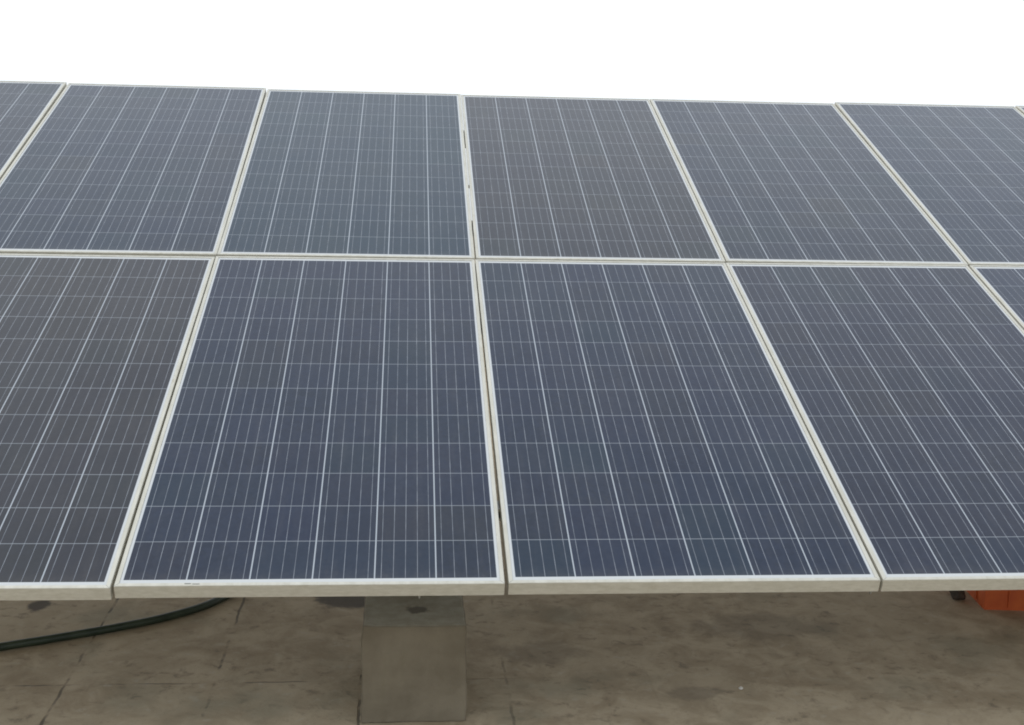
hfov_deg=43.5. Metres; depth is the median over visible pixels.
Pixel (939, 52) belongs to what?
sky
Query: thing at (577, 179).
solar panel
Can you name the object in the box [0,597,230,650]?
garden hose
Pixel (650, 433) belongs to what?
solar panel
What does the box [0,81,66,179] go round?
solar panel
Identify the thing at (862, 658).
ground
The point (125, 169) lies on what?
solar panel
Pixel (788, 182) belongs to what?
solar panel
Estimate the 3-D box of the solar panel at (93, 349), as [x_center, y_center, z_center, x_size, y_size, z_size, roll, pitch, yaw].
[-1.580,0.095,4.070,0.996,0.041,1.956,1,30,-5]
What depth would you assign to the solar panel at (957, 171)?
6.18 m
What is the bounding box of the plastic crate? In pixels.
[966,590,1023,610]
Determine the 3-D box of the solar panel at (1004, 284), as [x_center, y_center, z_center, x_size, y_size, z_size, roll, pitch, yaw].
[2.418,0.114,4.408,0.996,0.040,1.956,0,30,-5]
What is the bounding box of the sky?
[0,0,1023,106]
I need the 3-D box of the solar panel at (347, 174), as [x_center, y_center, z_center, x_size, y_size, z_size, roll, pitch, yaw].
[-0.704,-0.895,5.851,1.001,0.042,1.956,1,31,-5]
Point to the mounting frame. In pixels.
(497, 501)
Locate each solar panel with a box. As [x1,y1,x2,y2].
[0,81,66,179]
[0,83,265,257]
[0,253,214,599]
[114,256,504,597]
[217,89,474,260]
[461,95,725,262]
[475,259,880,594]
[650,99,967,265]
[726,263,1023,590]
[834,102,1023,266]
[969,265,1023,329]
[1015,106,1023,113]
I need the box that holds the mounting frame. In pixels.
[472,231,500,520]
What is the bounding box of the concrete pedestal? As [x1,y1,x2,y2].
[361,595,466,722]
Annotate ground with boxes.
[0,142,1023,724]
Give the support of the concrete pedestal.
on the ground
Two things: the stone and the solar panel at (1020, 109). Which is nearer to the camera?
the stone
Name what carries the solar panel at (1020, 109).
attached to the mounting frame
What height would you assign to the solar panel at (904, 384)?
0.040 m
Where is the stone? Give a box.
[949,590,965,599]
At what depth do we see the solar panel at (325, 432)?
3.86 m

